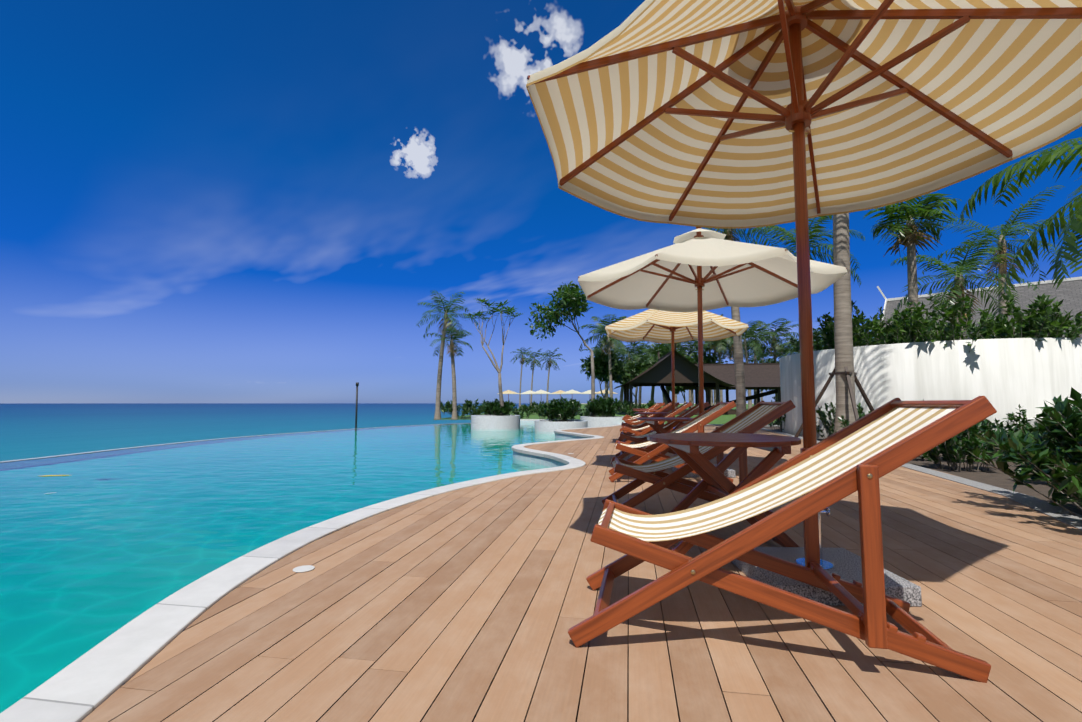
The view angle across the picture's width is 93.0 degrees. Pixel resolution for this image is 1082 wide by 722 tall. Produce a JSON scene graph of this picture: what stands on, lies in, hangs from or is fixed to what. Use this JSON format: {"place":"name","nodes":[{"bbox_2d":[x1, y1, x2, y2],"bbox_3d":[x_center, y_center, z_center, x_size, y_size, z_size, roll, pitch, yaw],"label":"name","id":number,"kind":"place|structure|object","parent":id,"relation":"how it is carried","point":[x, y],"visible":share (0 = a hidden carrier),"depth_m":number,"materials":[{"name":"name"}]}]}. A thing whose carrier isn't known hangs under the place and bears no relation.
{"place":"outdoors","nodes":[
{"label":"outdoors","id":0,"kind":"place"},
{"bbox_2d":[0,403,549,460],"bbox_3d":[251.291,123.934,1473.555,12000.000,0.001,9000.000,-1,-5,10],"label":"sea","id":1,"kind":"structure","parent":0,"point":[31,430],"depth_m":78.24,"materials":[{"name":"liquid"}]},
{"bbox_2d":[0,0,1081,403],"label":"sky","id":2,"kind":"structure","parent":0,"point":[202,201],"materials":[{"name":"blue"}]},
{"bbox_2d":[513,433,585,467],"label":"pool wall","id":3,"kind":"structure","parent":0,"point":[547,462],"depth_m":8.20,"materials":[{"name":"white tile"}]},
{"bbox_2d":[0,423,566,712],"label":"pool water","id":4,"kind":"structure","parent":3,"relation":"in","point":[96,548],"depth_m":4.72,"materials":[{"name":"teal liquid"}]},
{"bbox_2d":[0,424,620,721],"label":"pool coping","id":5,"kind":"object","parent":3,"relation":"on","point":[82,687],"visible":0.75,"depth_m":1.79,"materials":[{"name":"white stone"}]},
{"bbox_2d":[81,425,1081,721],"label":"deck boards","id":6,"kind":"object","parent":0,"point":[471,603],"visible":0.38,"depth_m":1.77,"materials":[{"name":"brown wood"}]},
{"bbox_2d":[293,565,314,572],"bbox_3d":[-1.111,0.973,2.404,0.094,0.004,0.094,-1,-5,10],"label":"deck inspection cap","id":7,"kind":"object","parent":6,"relation":"in","point":[304,568],"visible":0.98,"depth_m":2.40,"materials":[{"name":"white plastic"}]},
{"bbox_2d":[621,403,660,426],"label":"deck chair","id":8,"kind":"object","parent":6,"relation":"on","point":[639,415],"visible":0.29,"depth_m":15.86,"materials":[{"name":"brown wood"}]},
{"bbox_2d":[620,403,664,431],"bbox_3d":[2.791,1.548,14.183,1.233,0.803,0.602,-1,-5,10],"label":"deck chair","id":9,"kind":"object","parent":6,"relation":"on","point":[658,406],"visible":0.38,"depth_m":13.98,"materials":[{"name":"brown wood"}]},
{"bbox_2d":[623,402,671,432],"bbox_3d":[2.577,1.407,12.474,1.242,0.803,0.602,-1,-5,10],"label":"deck chair","id":10,"kind":"object","parent":6,"relation":"on","point":[651,415],"visible":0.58,"depth_m":12.28,"materials":[{"name":"brown wood"}]},
{"bbox_2d":[618,402,679,440],"bbox_3d":[2.201,1.248,10.547,1.236,0.803,0.602,-1,-5,10],"label":"deck chair","id":11,"kind":"object","parent":6,"relation":"on","point":[667,409],"visible":0.29,"depth_m":10.34,"materials":[{"name":"brown wood"}]},
{"bbox_2d":[634,412,666,432],"bbox_3d":[2.172,1.284,9.757,0.780,0.600,0.780,-1,-5,10],"label":"side table","id":12,"kind":"object","parent":6,"relation":"on","point":[643,414],"visible":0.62,"depth_m":9.67,"materials":[{"name":"brown wood"}]},
{"bbox_2d":[622,402,692,443],"bbox_3d":[1.944,1.107,8.830,1.235,0.803,0.602,-1,-5,10],"label":"deck chair","id":13,"kind":"object","parent":6,"relation":"on","point":[648,428],"visible":0.4,"depth_m":8.63,"materials":[{"name":"brown wood"}]},
{"bbox_2d":[615,402,709,458],"bbox_3d":[1.616,0.953,6.956,1.236,0.803,0.602,-1,-5,10],"label":"deck chair","id":14,"kind":"object","parent":6,"relation":"on","point":[689,413],"visible":0.42,"depth_m":6.77,"materials":[{"name":"brown wood"}]},
{"bbox_2d":[637,417,692,464],"bbox_3d":[1.554,0.990,6.172,0.780,0.600,0.780,-1,-5,10],"label":"side table","id":15,"kind":"object","parent":6,"relation":"on","point":[652,422],"visible":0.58,"depth_m":6.01,"materials":[{"name":"brown wood"}]},
{"bbox_2d":[609,401,736,482],"bbox_3d":[1.312,0.815,5.274,1.251,0.803,0.604,-1,-5,10],"label":"deck chair","id":16,"kind":"object","parent":6,"relation":"on","point":[701,420],"visible":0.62,"depth_m":5.07,"materials":[{"name":"brown wood"}]},
{"bbox_2d":[605,309,748,428],"bbox_3d":[2.410,0.116,9.342,2.421,2.848,2.421,-1,-5,10],"label":"parasol","id":17,"kind":"object","parent":6,"relation":"on","point":[657,326],"visible":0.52,"depth_m":9.32,"materials":[{"name":"beige fabric"}]},
{"bbox_2d":[601,400,795,515],"bbox_3d":[1.046,0.676,3.586,1.232,0.803,0.602,0,-5,5],"label":"deck chair","id":18,"kind":"object","parent":6,"relation":"on","point":[757,417],"visible":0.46,"depth_m":3.38,"materials":[{"name":"brown wood"}]},
{"bbox_2d":[578,227,846,476],"bbox_3d":[1.786,-0.181,5.727,2.642,2.848,2.642,-1,-5,10],"label":"parasol","id":19,"kind":"object","parent":6,"relation":"on","point":[699,270],"visible":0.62,"depth_m":5.96,"materials":[{"name":"beige fabric"}]},
{"bbox_2d":[647,433,800,554],"bbox_3d":[0.975,0.709,2.762,0.780,0.600,0.780,-1,-5,10],"label":"side table","id":20,"kind":"object","parent":6,"relation":"on","point":[715,479],"visible":0.75,"depth_m":2.57,"materials":[{"name":"brown wood"}]},
{"bbox_2d":[703,225,787,415],"bbox_3d":[5.686,-1.706,15.015,3.608,7.494,3.972,4,-6,-39],"label":"palm tree","id":21,"kind":"object","parent":6,"relation":"on","point":[739,373],"visible":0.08,"depth_m":14.81,"materials":[{"name":"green plant"}]},
{"bbox_2d":[568,396,996,682],"bbox_3d":[0.741,0.529,1.799,1.249,0.803,0.602,-1,-5,10],"label":"deck chair","id":22,"kind":"object","parent":6,"relation":"on","point":[863,455],"visible":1,"depth_m":1.62,"materials":[{"name":"brown wood"}]},
{"bbox_2d":[526,0,1081,605],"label":"parasol","id":23,"kind":"object","parent":6,"relation":"on","point":[730,114],"visible":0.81,"depth_m":2.53,"materials":[{"name":"beige fabric"}]},
{"bbox_2d":[432,404,776,424],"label":"terrace lawn","id":24,"kind":"structure","parent":0,"point":[724,419],"depth_m":31.27,"materials":[{"name":"green plant"}]},
{"bbox_2d":[416,290,479,419],"bbox_3d":[-4.879,-0.244,26.009,3.389,6.403,3.118,-1,-5,10],"label":"palm tree","id":25,"kind":"object","parent":24,"relation":"on","point":[445,324],"visible":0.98,"depth_m":25.77,"materials":[{"name":"green plant"}]},
{"bbox_2d":[424,327,472,419],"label":"palm tree","id":26,"kind":"object","parent":24,"relation":"on","point":[451,345],"visible":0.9,"depth_m":25.69,"materials":[{"name":"green plant"}]},
{"bbox_2d":[440,400,461,413],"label":"hedge","id":27,"kind":"object","parent":24,"relation":"on","point":[447,405],"visible":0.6,"depth_m":37.44,"materials":[{"name":"green plant"}]},
{"bbox_2d":[448,405,466,418],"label":"shrub","id":28,"kind":"object","parent":24,"relation":"on","point":[464,411],"visible":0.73,"depth_m":25.80,"materials":[{"name":"green plant"}]},
{"bbox_2d":[461,399,478,413],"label":"hedge","id":29,"kind":"object","parent":24,"relation":"on","point":[468,404],"visible":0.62,"depth_m":37.87,"materials":[{"name":"green plant"}]},
{"bbox_2d":[464,405,481,416],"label":"shrub","id":30,"kind":"object","parent":24,"relation":"on","point":[475,412],"visible":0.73,"depth_m":25.81,"materials":[{"name":"green plant"}]},
{"bbox_2d":[510,347,532,405],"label":"palm","id":31,"kind":"object","parent":24,"relation":"on","point":[523,358],"visible":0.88,"depth_m":91.77,"materials":[{"name":"green plant"}]},
{"bbox_2d":[511,406,532,418],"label":"shrub","id":32,"kind":"object","parent":24,"relation":"on","point":[516,412],"visible":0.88,"depth_m":25.24,"materials":[{"name":"green plant"}]},
{"bbox_2d":[520,401,540,414],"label":"hedge","id":33,"kind":"object","parent":24,"relation":"on","point":[531,408],"visible":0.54,"depth_m":35.70,"materials":[{"name":"green plant"}]},
{"bbox_2d":[520,349,542,403],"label":"palm","id":34,"kind":"object","parent":24,"relation":"on","point":[531,361],"visible":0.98,"depth_m":86.24,"materials":[{"name":"green plant"}]},
{"bbox_2d":[537,348,565,402],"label":"palm","id":35,"kind":"object","parent":24,"relation":"on","point":[550,361],"visible":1,"depth_m":80.86,"materials":[{"name":"green plant"}]},
{"bbox_2d":[579,344,635,398],"bbox_3d":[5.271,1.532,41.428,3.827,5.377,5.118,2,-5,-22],"label":"tree","id":36,"kind":"object","parent":24,"relation":"on","point":[601,367],"visible":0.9,"depth_m":41.25,"materials":[{"name":"green plant"}]},
{"bbox_2d":[579,314,638,397],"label":"palm","id":37,"kind":"object","parent":24,"relation":"on","point":[608,341],"visible":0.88,"depth_m":39.92,"materials":[{"name":"green plant"}]},
{"bbox_2d":[616,400,638,414],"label":"hedge","id":38,"kind":"object","parent":24,"relation":"on","point":[625,404],"visible":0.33,"depth_m":35.67,"materials":[{"name":"green plant"}]},
{"bbox_2d":[623,404,638,415],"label":"shrub","id":39,"kind":"object","parent":24,"relation":"on","point":[627,410],"visible":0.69,"depth_m":24.41,"materials":[{"name":"green plant"}]},
{"bbox_2d":[614,356,648,407],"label":"tree","id":40,"kind":"object","parent":24,"relation":"on","point":[638,370],"visible":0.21,"depth_m":50.32,"materials":[{"name":"green plant"}]},
{"bbox_2d":[610,340,654,410],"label":"palm","id":41,"kind":"object","parent":24,"relation":"on","point":[628,358],"visible":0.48,"depth_m":51.73,"materials":[{"name":"green plant"}]},
{"bbox_2d":[630,347,656,404],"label":"palm","id":42,"kind":"object","parent":24,"relation":"on","point":[639,398],"visible":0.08,"depth_m":55.89,"materials":[{"name":"green plant"}]},
{"bbox_2d":[638,399,661,411],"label":"hedge","id":43,"kind":"object","parent":24,"relation":"on","point":[650,403],"visible":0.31,"depth_m":35.40,"materials":[{"name":"green plant"}]},
{"bbox_2d":[633,343,674,406],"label":"palm","id":44,"kind":"object","parent":24,"relation":"on","point":[650,361],"visible":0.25,"depth_m":48.59,"materials":[{"name":"green plant"}]},
{"bbox_2d":[627,341,680,400],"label":"palm","id":45,"kind":"object","parent":24,"relation":"on","point":[653,387],"visible":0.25,"depth_m":50.86,"materials":[{"name":"green plant"}]},
{"bbox_2d":[640,343,693,403],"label":"tree","id":46,"kind":"object","parent":24,"relation":"on","point":[661,353],"visible":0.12,"depth_m":48.28,"materials":[{"name":"green plant"}]},
{"bbox_2d":[647,341,691,407],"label":"palm","id":47,"kind":"object","parent":24,"relation":"on","point":[679,346],"visible":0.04,"depth_m":55.37,"materials":[{"name":"green plant"}]},
{"bbox_2d":[614,343,734,414],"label":"pavilion","id":48,"kind":"structure","parent":24,"relation":"on","point":[659,373],"depth_m":35.61,"materials":[{"name":"black wood"}]},
{"bbox_2d":[665,386,685,402],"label":"tree","id":49,"kind":"object","parent":24,"relation":"on","point":[678,389],"visible":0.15,"depth_m":48.34,"materials":[{"name":"green plant"}]},
{"bbox_2d":[657,340,715,408],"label":"palm","id":50,"kind":"object","parent":24,"relation":"on","point":[689,353],"visible":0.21,"depth_m":56.47,"materials":[{"name":"green plant"}]},
{"bbox_2d":[665,340,711,406],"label":"palm","id":51,"kind":"object","parent":24,"relation":"on","point":[692,395],"visible":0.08,"depth_m":57.52,"materials":[{"name":"green plant"}]},
{"bbox_2d":[692,314,722,405],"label":"palm","id":52,"kind":"object","parent":24,"relation":"on","point":[711,393],"visible":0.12,"depth_m":57.55,"materials":[{"name":"green plant"}]},
{"bbox_2d":[690,344,727,391],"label":"tree","id":53,"kind":"object","parent":24,"relation":"on","point":[708,359],"visible":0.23,"depth_m":50.85,"materials":[{"name":"green plant"}]},
{"bbox_2d":[688,336,742,401],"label":"palm","id":54,"kind":"object","parent":24,"relation":"on","point":[719,345],"visible":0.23,"depth_m":49.11,"materials":[{"name":"green plant"}]},
{"bbox_2d":[683,356,780,413],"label":"pavilion","id":55,"kind":"structure","parent":24,"relation":"on","point":[761,376],"depth_m":39.02,"materials":[{"name":"black"}]},
{"bbox_2d":[721,337,753,361],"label":"palm","id":56,"kind":"object","parent":24,"relation":"on","point":[729,356],"visible":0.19,"depth_m":56.98,"materials":[{"name":"green plant"}]},
{"bbox_2d":[717,321,778,408],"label":"palm","id":57,"kind":"object","parent":24,"relation":"on","point":[745,344],"visible":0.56,"depth_m":48.20,"materials":[{"name":"green plant"}]},
{"bbox_2d":[732,320,781,404],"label":"palm","id":58,"kind":"object","parent":24,"relation":"on","point":[755,391],"visible":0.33,"depth_m":52.80,"materials":[{"name":"green plant"}]},
{"bbox_2d":[746,318,798,401],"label":"palm","id":59,"kind":"object","parent":24,"relation":"on","point":[774,342],"visible":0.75,"depth_m":48.84,"materials":[{"name":"green plant"}]},
{"bbox_2d":[775,331,823,355],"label":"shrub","id":60,"kind":"object","parent":24,"relation":"on","point":[788,346],"visible":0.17,"depth_m":46.34,"materials":[{"name":"green plant"}]},
{"bbox_2d":[877,276,1081,339],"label":"roof","id":61,"kind":"structure","parent":24,"relation":"on","point":[1069,291],"depth_m":20.81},
{"bbox_2d":[627,455,678,721],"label":"deck board gaps","id":62,"kind":"object","parent":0,"point":[628,648],"depth_m":1.61,"materials":[{"name":"brown"}]},
{"bbox_2d":[748,346,776,400],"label":"palm","id":63,"kind":"object","parent":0,"point":[766,360],"visible":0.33,"depth_m":65.10,"materials":[{"name":"green plant"}]},
{"bbox_2d":[750,215,864,352],"bbox_3d":[8.380,-1.291,16.727,3.640,6.947,3.737,1,-5,-14],"label":"coconut palm","id":64,"kind":"object","parent":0,"point":[817,229],"depth_m":16.36,"materials":[{"name":"green plant"}]},
{"bbox_2d":[763,426,1081,514],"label":"planting bed soil","id":65,"kind":"structure","parent":0,"point":[992,476],"depth_m":5.74,"materials":[{"name":"brown soil"}]},
{"bbox_2d":[768,396,785,431],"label":"shrub","id":66,"kind":"object","parent":65,"relation":"on","point":[779,420],"visible":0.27,"depth_m":14.06,"materials":[{"name":"green plant"}]},
{"bbox_2d":[795,213,873,437],"bbox_3d":[5.802,-2.946,9.948,5.317,9.160,4.884,-3,-5,31],"label":"tall palm","id":67,"kind":"object","parent":65,"relation":"on","point":[845,374],"depth_m":9.73,"materials":[{"name":"grey plant"}]},
{"bbox_2d":[816,402,869,438],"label":"shrub","id":68,"kind":"object","parent":65,"relation":"on","point":[822,418],"visible":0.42,"depth_m":10.98,"materials":[{"name":"green plant"}]},
{"bbox_2d":[828,406,871,432],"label":"palm shrub","id":69,"kind":"object","parent":65,"relation":"on","point":[846,422],"visible":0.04,"depth_m":8.75,"materials":[{"name":"green plant"}]},
{"bbox_2d":[761,428,1081,530],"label":"curb","id":70,"kind":"structure","parent":65,"relation":"on","point":[1050,510],"depth_m":4.25,"materials":[{"name":"white concrete"}]},
{"bbox_2d":[779,338,1081,438],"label":"boundary wall","id":71,"kind":"structure","parent":65,"relation":"on","point":[1003,376],"depth_m":9.98,"materials":[{"name":"paint"}]},
{"bbox_2d":[789,318,853,351],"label":"shrub","id":72,"kind":"object","parent":71,"relation":"on","point":[816,345],"visible":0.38,"depth_m":12.83,"materials":[{"name":"green plant"}]},
{"bbox_2d":[817,300,869,348],"bbox_3d":[7.535,-0.732,12.515,1.536,1.565,1.089,1,-5,-9],"label":"shrub","id":73,"kind":"object","parent":71,"relation":"on","point":[830,323],"visible":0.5,"depth_m":12.56,"materials":[{"name":"green plant"}]},
{"bbox_2d":[852,307,900,346],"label":"shrub","id":74,"kind":"object","parent":71,"relation":"on","point":[880,316],"visible":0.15,"depth_m":12.97,"materials":[{"name":"green plant"}]},
{"bbox_2d":[852,299,955,345],"bbox_3d":[7.702,-0.677,11.203,1.947,1.243,1.707,-1,-5,10],"label":"shrub","id":75,"kind":"object","parent":71,"relation":"on","point":[858,331],"visible":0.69,"depth_m":11.09,"materials":[{"name":"green plant"}]},
{"bbox_2d":[863,193,961,340],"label":"palm tree","id":76,"kind":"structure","parent":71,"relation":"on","point":[910,236],"depth_m":12.90,"materials":[{"name":"green plant"}]},
{"bbox_2d":[881,308,955,343],"bbox_3d":[8.985,-0.635,12.177,1.592,1.319,1.436,4,-6,-43],"label":"shrub","id":77,"kind":"object","parent":71,"relation":"on","point":[889,327],"visible":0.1,"depth_m":12.13,"materials":[{"name":"green plant"}]},
{"bbox_2d":[894,289,992,352],"bbox_3d":[8.183,-0.816,10.368,1.582,1.384,2.011,-1,-5,10],"label":"shrub","id":78,"kind":"object","parent":71,"relation":"on","point":[951,314],"visible":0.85,"depth_m":10.21,"materials":[{"name":"green plant"}]},
{"bbox_2d":[942,313,1015,339],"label":"shrub","id":79,"kind":"object","parent":71,"relation":"on","point":[997,319],"visible":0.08,"depth_m":12.29,"materials":[{"name":"green plant"}]},
{"bbox_2d":[983,316,1051,338],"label":"shrub","id":80,"kind":"object","parent":71,"relation":"on","point":[1015,327],"depth_m":11.90,"materials":[{"name":"green plant"}]},
{"bbox_2d":[967,292,1075,340],"bbox_3d":[9.506,-0.767,10.210,1.702,1.261,1.648,4,-6,-41],"label":"shrub","id":81,"kind":"object","parent":71,"relation":"on","point":[1041,302],"visible":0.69,"depth_m":9.94,"materials":[{"name":"green plant"}]},
{"bbox_2d":[984,295,1081,341],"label":"shrub","id":82,"kind":"object","parent":71,"relation":"on","point":[1060,323],"visible":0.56,"depth_m":9.92,"materials":[{"name":"green plant"}]},
{"bbox_2d":[1016,326,1081,337],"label":"shrub","id":83,"kind":"object","parent":71,"relation":"on","point":[1076,335],"visible":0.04,"depth_m":11.20,"materials":[{"name":"green plant"}]},
{"bbox_2d":[920,425,985,461],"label":"shrub","id":84,"kind":"object","parent":65,"relation":"on","point":[964,443],"visible":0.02,"depth_m":7.07,"materials":[{"name":"green plant"}]},
{"bbox_2d":[923,399,1003,448],"bbox_3d":[7.145,1.114,8.989,1.252,0.893,1.438,3,-6,-36],"label":"shrub","id":85,"kind":"object","parent":65,"relation":"on","point":[999,426],"visible":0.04,"depth_m":8.55,"materials":[{"name":"green plant"}]},
{"bbox_2d":[922,419,1009,472],"bbox_3d":[5.113,1.000,6.328,0.975,0.683,0.896,-3,-6,35],"label":"shrub","id":86,"kind":"object","parent":65,"relation":"on","point":[955,451],"visible":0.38,"depth_m":6.22,"materials":[{"name":"green plant"}]},
{"bbox_2d":[922,185,1076,321],"bbox_3d":[15.734,-1.591,17.310,4.376,7.642,3.755,2,-5,-27],"label":"palm","id":87,"kind":"object","parent":65,"relation":"on","point":[1002,244],"depth_m":17.26,"materials":[{"name":"green plant"}]},
{"bbox_2d":[994,404,1036,438],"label":"shrub","id":88,"kind":"object","parent":65,"relation":"on","point":[1017,427],"visible":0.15,"depth_m":8.40,"materials":[{"name":"green plant"}]},
{"bbox_2d":[960,137,1081,297],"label":"palm","id":89,"kind":"object","parent":65,"relation":"on","point":[1046,159],"visible":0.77,"depth_m":7.98,"materials":[{"name":"green plant"}]},
{"bbox_2d":[987,413,1054,452],"bbox_3d":[6.866,1.078,7.118,1.193,0.708,0.956,2,-5,-21],"label":"shrub","id":90,"kind":"object","parent":65,"relation":"on","point":[1010,429],"visible":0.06,"depth_m":7.34,"materials":[{"name":"green plant"}]},
{"bbox_2d":[966,387,1081,515],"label":"shrub","id":91,"kind":"object","parent":65,"relation":"on","point":[1031,453],"visible":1,"depth_m":3.62,"materials":[{"name":"green plant"}]},
{"bbox_2d":[1032,405,1081,462],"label":"shrub","id":92,"kind":"object","parent":65,"relation":"on","point":[1039,426],"visible":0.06,"depth_m":5.04,"materials":[{"name":"green plant"}]},
{"bbox_2d":[891,230,1039,339],"bbox_3d":[12.506,-0.766,15.155,3.396,5.644,3.800,-4,-6,38],"label":"palm","id":93,"kind":"object","parent":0,"point":[960,282],"depth_m":15.32,"materials":[{"name":"green plant"}]},
{"label":"ground","id":94,"kind":"structure","parent":0,"visible":0},
{"bbox_2d":[0,423,461,462],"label":"infinity edge wall","id":95,"kind":"structure","parent":94,"relation":"on","point":[173,443],"depth_m":11.45,"materials":[{"name":"tile"}]},
{"bbox_2d":[355,382,358,428],"bbox_3d":[-6.858,1.806,19.092,0.120,2.020,0.114,-1,-5,10],"label":"pole","id":96,"kind":"object","parent":95,"relation":"attached to","point":[357,384],"visible":0.81,"depth_m":19.09,"materials":[{"name":"grey metal"}]},
{"label":"pool floor","id":97,"kind":"structure","parent":0,"visible":0},
{"bbox_2d":[471,415,519,428],"bbox_3d":[-1.745,2.925,19.756,1.900,1.660,1.900,-1,-5,10],"label":"pool planter","id":98,"kind":"object","parent":97,"relation":"on","point":[494,422],"visible":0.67,"depth_m":18.99,"materials":[{"name":"concrete"}]},
{"bbox_2d":[463,298,522,415],"bbox_3d":[-1.988,-0.154,20.193,2.607,4.664,1.834,-1,-5,10],"label":"frangipani tree","id":99,"kind":"object","parent":98,"relation":"on","point":[479,314],"visible":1,"depth_m":20.03,"materials":[{"name":"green plant"}]},
{"bbox_2d":[479,398,513,415],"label":"planter shrub","id":100,"kind":"object","parent":98,"relation":"on","point":[496,409],"visible":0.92,"depth_m":19.49,"materials":[{"name":"green plant"}]},
{"bbox_2d":[535,420,587,431],"bbox_3d":[0.698,2.827,17.719,1.840,1.520,1.840,-1,-5,10],"label":"pool planter","id":101,"kind":"object","parent":97,"relation":"on","point":[545,426],"visible":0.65,"depth_m":17.01,"materials":[{"name":"concrete"}]},
{"bbox_2d":[537,396,582,421],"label":"planter shrub","id":102,"kind":"object","parent":101,"relation":"on","point":[564,410],"visible":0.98,"depth_m":17.54,"materials":[{"name":"green plant"}]},
{"bbox_2d":[580,416,624,426],"bbox_3d":[2.505,3.037,20.701,1.840,1.590,1.840,-1,-5,10],"label":"pool planter","id":103,"kind":"object","parent":97,"relation":"on","point":[599,421],"visible":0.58,"depth_m":19.92,"materials":[{"name":"concrete"}]},
{"bbox_2d":[525,280,594,416],"bbox_3d":[0.791,-0.503,21.342,2.912,5.665,3.495,0,-5,-5],"label":"planter tree","id":104,"kind":"object","parent":103,"relation":"on","point":[574,299],"visible":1,"depth_m":20.94,"materials":[{"name":"green plant"}]},
{"bbox_2d":[584,394,623,416],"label":"planter shrub","id":105,"kind":"object","parent":103,"relation":"on","point":[601,405],"visible":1,"depth_m":20.48,"materials":[{"name":"green plant"}]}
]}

